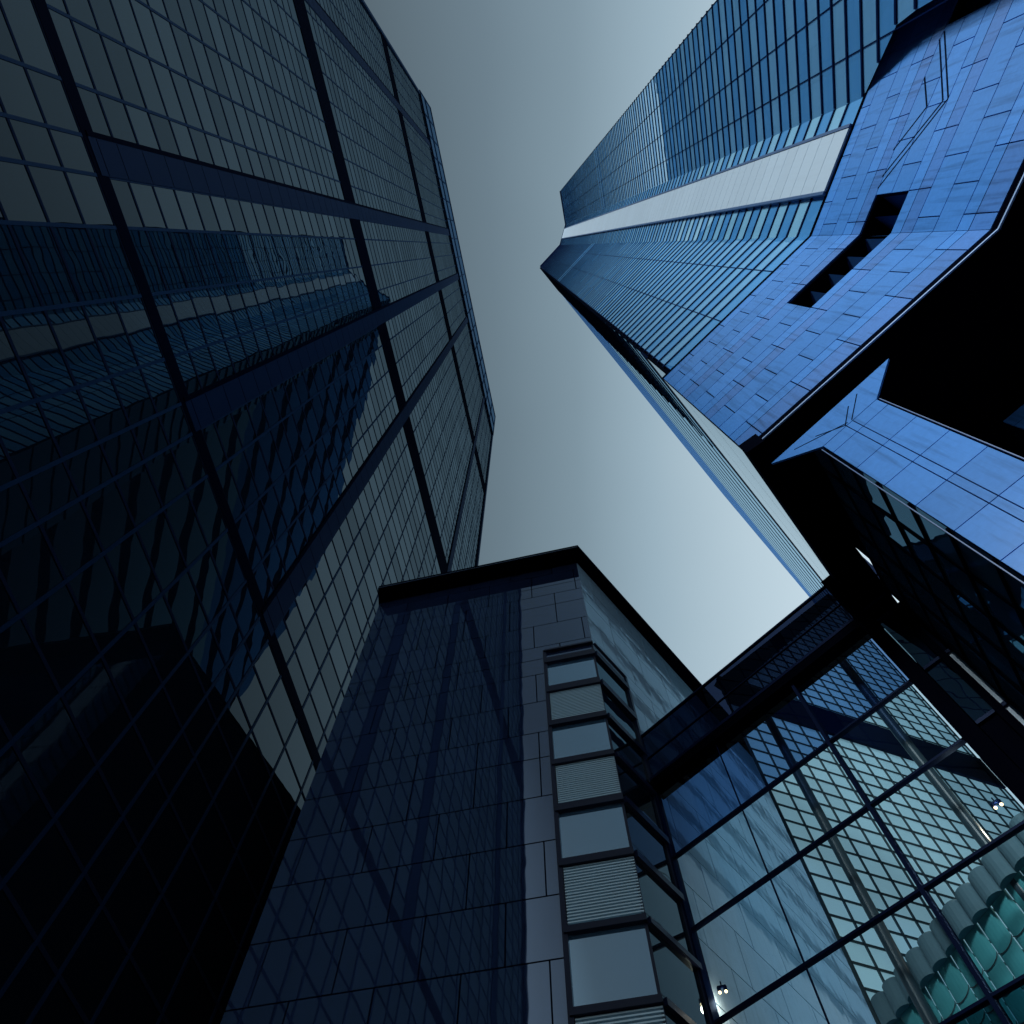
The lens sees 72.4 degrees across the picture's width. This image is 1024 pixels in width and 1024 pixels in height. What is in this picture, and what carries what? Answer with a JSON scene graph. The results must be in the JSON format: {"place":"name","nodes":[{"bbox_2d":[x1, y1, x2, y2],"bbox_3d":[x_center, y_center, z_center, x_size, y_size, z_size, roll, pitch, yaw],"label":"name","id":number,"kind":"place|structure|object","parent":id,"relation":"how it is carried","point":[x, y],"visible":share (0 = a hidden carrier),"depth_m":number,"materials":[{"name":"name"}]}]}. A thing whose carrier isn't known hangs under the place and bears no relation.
{"place":"outdoors","nodes":[
{"label":"outdoors","id":0,"kind":"place"},
{"bbox_2d":[0,0,495,1023],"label":"office tower","id":1,"kind":"structure","parent":0,"point":[246,420],"depth_m":37.64,"materials":[{"name":"black glass"}]},
{"bbox_2d":[0,726,8,749],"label":"window pane","id":2,"kind":"structure","parent":1,"relation":"in","point":[3,739],"depth_m":22.73,"materials":[{"name":"black glass"}]},
{"bbox_2d":[0,446,15,485],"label":"window pane","id":3,"kind":"structure","parent":1,"relation":"in","point":[7,475],"depth_m":24.87,"materials":[{"name":"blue glass"}]},
{"bbox_2d":[0,580,16,626],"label":"window pane","id":4,"kind":"structure","parent":1,"relation":"in","point":[7,610],"depth_m":23.81,"materials":[{"name":"black glass"}]},
{"bbox_2d":[0,889,33,989],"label":"window pane","id":5,"kind":"structure","parent":1,"relation":"in","point":[15,940],"depth_m":21.70,"materials":[{"name":"black glass"}]},
{"bbox_2d":[0,323,33,408],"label":"window pane","id":6,"kind":"structure","parent":1,"relation":"in","point":[14,389],"depth_m":25.95,"materials":[{"name":"blue glass"}]},
{"bbox_2d":[0,484,35,541],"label":"window pane","id":7,"kind":"structure","parent":1,"relation":"in","point":[16,514],"depth_m":24.91,"materials":[{"name":"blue glass"}]},
{"bbox_2d":[0,746,50,877],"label":"window pane","id":8,"kind":"structure","parent":1,"relation":"in","point":[23,815],"depth_m":22.79,"materials":[{"name":"black glass"}]},
{"bbox_2d":[0,946,54,1023],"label":"window pane","id":9,"kind":"structure","parent":1,"relation":"in","point":[22,996],"depth_m":21.91,"materials":[{"name":"black glass"}]},
{"bbox_2d":[0,619,57,736],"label":"window pane","id":10,"kind":"structure","parent":1,"relation":"in","point":[26,687],"depth_m":23.90,"materials":[{"name":"black glass"}]},
{"bbox_2d":[0,403,59,476],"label":"window pane","id":11,"kind":"structure","parent":1,"relation":"in","point":[24,433],"depth_m":26.19,"materials":[{"name":"blue glass"}]},
{"bbox_2d":[0,526,62,610],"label":"window pane","id":12,"kind":"structure","parent":1,"relation":"in","point":[28,566],"depth_m":25.14,"materials":[{"name":"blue glass"}]},
{"bbox_2d":[6,824,80,935],"bbox_3d":[-15.594,12.240,23.411,0.003,2.640,2.515,-11,-70,4],"label":"window pane","id":13,"kind":"structure","parent":1,"relation":"in","point":[46,876],"depth_m":23.34,"materials":[{"name":"black glass"}]},
{"bbox_2d":[22,463,77,518],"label":"window pane","id":14,"kind":"structure","parent":1,"relation":"in","point":[49,490],"depth_m":26.88,"materials":[{"name":"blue glass"}]},
{"bbox_2d":[16,698,93,813],"bbox_3d":[-16.150,8.626,24.866,0.001,2.640,3.322,-10,-70,4],"label":"window pane","id":15,"kind":"structure","parent":1,"relation":"in","point":[52,748],"depth_m":24.80,"materials":[{"name":"black glass"}]},
{"bbox_2d":[31,981,83,1023],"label":"window pane","id":16,"kind":"structure","parent":1,"relation":"in","point":[57,1008],"depth_m":22.97,"materials":[{"name":"black glass"}]},
{"bbox_2d":[24,585,97,689],"bbox_3d":[-16.785,4.642,26.182,0.006,2.640,3.322,-10,-70,4],"label":"window pane","id":17,"kind":"structure","parent":1,"relation":"in","point":[56,624],"depth_m":26.12,"materials":[{"name":"black glass"}]},
{"bbox_2d":[41,878,98,969],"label":"window pane","id":18,"kind":"structure","parent":1,"relation":"in","point":[64,932],"depth_m":24.06,"materials":[{"name":"black glass"}]},
{"bbox_2d":[42,502,101,576],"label":"window pane","id":19,"kind":"structure","parent":1,"relation":"in","point":[70,534],"depth_m":27.59,"materials":[{"name":"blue glass"}]},
{"bbox_2d":[58,770,119,867],"bbox_3d":[-15.584,11.303,25.880,0.001,2.640,2.515,-10,-70,4],"label":"window pane","id":20,"kind":"structure","parent":1,"relation":"in","point":[92,814],"depth_m":25.82,"materials":[{"name":"black glass"}]},
{"bbox_2d":[61,910,125,1020],"bbox_3d":[-14.786,16.058,24.856,0.004,2.640,2.582,-10,-70,4],"label":"window pane","id":21,"kind":"structure","parent":1,"relation":"in","point":[91,970],"depth_m":24.80,"materials":[{"name":"black glass"}]},
{"bbox_2d":[64,658,129,761],"bbox_3d":[-16.140,7.689,27.335,0.004,2.640,3.322,-10,-70,4],"label":"window pane","id":22,"kind":"structure","parent":1,"relation":"in","point":[93,700],"depth_m":27.28,"materials":[{"name":"black glass"}]},
{"bbox_2d":[87,821,135,900],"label":"window pane","id":23,"kind":"structure","parent":1,"relation":"in","point":[118,850],"depth_m":26.54,"materials":[{"name":"black glass"}]},
{"bbox_2d":[100,726,152,811],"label":"window pane","id":24,"kind":"structure","parent":1,"relation":"in","point":[127,767],"depth_m":28.30,"materials":[{"name":"black glass"}]},
{"bbox_2d":[94,960,159,1023],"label":"window pane","id":25,"kind":"structure","parent":1,"relation":"in","point":[128,1002],"depth_m":26.18,"materials":[{"name":"black glass"}]},
{"bbox_2d":[105,852,159,949],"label":"window pane","id":26,"kind":"structure","parent":1,"relation":"in","point":[135,895],"depth_m":27.27,"materials":[{"name":"black glass"}]},
{"bbox_2d":[125,774,166,842],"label":"window pane","id":27,"kind":"structure","parent":1,"relation":"in","point":[142,813],"depth_m":29.02,"materials":[{"name":"black glass"}]},
{"bbox_2d":[132,899,188,1008],"bbox_3d":[-14.196,17.861,28.361,0.007,2.640,3.389,-10,-70,4],"label":"window pane","id":28,"kind":"structure","parent":1,"relation":"in","point":[160,953],"depth_m":28.30,"materials":[{"name":"black glass"}]},
{"bbox_2d":[141,803,187,889],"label":"window pane","id":29,"kind":"structure","parent":1,"relation":"in","point":[166,842],"depth_m":29.75,"materials":[{"name":"black glass"}]},
{"bbox_2d":[164,956,215,1023],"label":"window pane","id":30,"kind":"structure","parent":1,"relation":"in","point":[191,1002],"depth_m":29.71,"materials":[{"name":"black glass"}]},
{"bbox_2d":[0,0,491,1023],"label":"window pane","id":31,"kind":"structure","parent":1,"relation":"in","point":[188,894],"depth_m":41.59,"materials":[{"name":"grey glass"}]},
{"bbox_2d":[220,545,875,1023],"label":"stone building","id":32,"kind":"structure","parent":0,"point":[478,837],"depth_m":25.52,"materials":[{"name":"grey stone"}]},
{"bbox_2d":[547,656,596,685],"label":"window pane","id":33,"kind":"structure","parent":32,"relation":"in","point":[584,668],"depth_m":32.52,"materials":[{"name":"glass"}]},
{"bbox_2d":[552,719,610,758],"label":"window pane","id":34,"kind":"structure","parent":32,"relation":"in","point":[590,736],"depth_m":28.04,"materials":[{"name":"glass"}]},
{"bbox_2d":[559,803,628,857],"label":"window pane","id":35,"kind":"structure","parent":32,"relation":"in","point":[603,828],"depth_m":23.63,"materials":[{"name":"glass"}]},
{"bbox_2d":[595,657,630,707],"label":"window pane","id":36,"kind":"structure","parent":32,"relation":"in","point":[604,674],"depth_m":32.82,"materials":[{"name":"glass"}]},
{"bbox_2d":[568,924,657,1005],"bbox_3d":[2.725,12.439,19.199,2.193,2.133,0.527,1,-69,0],"label":"window pane","id":37,"kind":"structure","parent":32,"relation":"in","point":[612,964],"depth_m":19.19,"materials":[{"name":"glass"}]},
{"bbox_2d":[601,686,639,743],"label":"window pane","id":38,"kind":"structure","parent":32,"relation":"in","point":[612,707],"depth_m":30.57,"materials":[{"name":"blue glass"}]},
{"bbox_2d":[608,720,648,782],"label":"window pane","id":39,"kind":"structure","parent":32,"relation":"in","point":[620,743],"depth_m":28.34,"materials":[{"name":"black glass"}]},
{"bbox_2d":[615,758,661,830],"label":"window pane","id":40,"kind":"structure","parent":32,"relation":"in","point":[631,787],"depth_m":26.14,"materials":[{"name":"black glass"}]},
{"bbox_2d":[624,804,675,886],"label":"window pane","id":41,"kind":"structure","parent":32,"relation":"in","point":[643,839],"depth_m":23.90,"materials":[{"name":"blue glass"}]},
{"bbox_2d":[635,859,692,954],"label":"window pane","id":42,"kind":"structure","parent":32,"relation":"in","point":[659,903],"depth_m":21.67,"materials":[{"name":"glass"}]},
{"bbox_2d":[664,1008,681,1023],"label":"window pane","id":43,"kind":"structure","parent":32,"relation":"in","point":[670,1019],"depth_m":17.87,"materials":[{"name":"glass"}]},
{"bbox_2d":[648,925,709,1023],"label":"window pane","id":44,"kind":"structure","parent":32,"relation":"in","point":[679,981],"depth_m":19.50,"materials":[{"name":"glass"}]},
{"bbox_2d":[364,0,898,684],"label":"sky","id":45,"kind":"structure","parent":0,"point":[519,94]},
{"label":"ground","id":46,"kind":"structure","parent":0,"visible":0},
{"bbox_2d":[540,0,1023,808],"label":"office tower","id":47,"kind":"structure","parent":46,"relation":"on","point":[788,222],"depth_m":32.67,"materials":[{"name":"blue glass"}]},
{"bbox_2d":[641,557,1023,1023],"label":"glass atrium","id":48,"kind":"object","parent":46,"relation":"on","point":[829,663],"visible":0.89,"depth_m":24.11,"materials":[{"name":"glass"}]},
{"bbox_2d":[717,981,727,993],"bbox_3d":[6.147,13.936,20.517,0.298,0.345,0.120,-16,-70,6],"label":"twin spotlight","id":49,"kind":"object","parent":48,"relation":"attached to","point":[721,986],"visible":1,"depth_m":20.45,"materials":[{"name":"black metal"}]},
{"bbox_2d":[871,812,1023,1023],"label":"scalloped blind","id":50,"kind":"object","parent":48,"relation":"in","point":[967,909],"visible":0.77,"depth_m":17.68,"materials":[{"name":"teal fabric"}]},
{"bbox_2d":[990,797,1002,808],"bbox_3d":[13.377,8.037,19.365,0.298,0.345,0.120,-41,-75,14],"label":"twin spotlight","id":51,"kind":"object","parent":48,"relation":"attached to","point":[994,802],"visible":1,"depth_m":19.31,"materials":[{"name":"black metal"}]},
{"bbox_2d":[793,769,938,1023],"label":"steel column","id":52,"kind":"structure","parent":46,"relation":"on","point":[915,993],"depth_m":19.35,"materials":[{"name":"grey metal"}]},
{"bbox_2d":[769,686,1023,1023],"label":"lattice wall","id":53,"kind":"structure","parent":46,"relation":"on","point":[931,834],"depth_m":28.65,"materials":[{"name":"blue"}]},
{"bbox_2d":[771,358,1023,715],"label":"stone pier","id":54,"kind":"structure","parent":46,"relation":"on","point":[934,513],"depth_m":17.89,"materials":[{"name":"stone"}]},
{"bbox_2d":[876,706,1023,900],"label":"steel column","id":55,"kind":"structure","parent":46,"relation":"on","point":[964,816],"depth_m":20.06,"materials":[{"name":"grey metal"}]},
{"bbox_2d":[1003,404,1023,445],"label":"stone pier","id":56,"kind":"structure","parent":46,"relation":"on","point":[1014,422],"depth_m":23.26,"materials":[{"name":"stone"}]}
]}

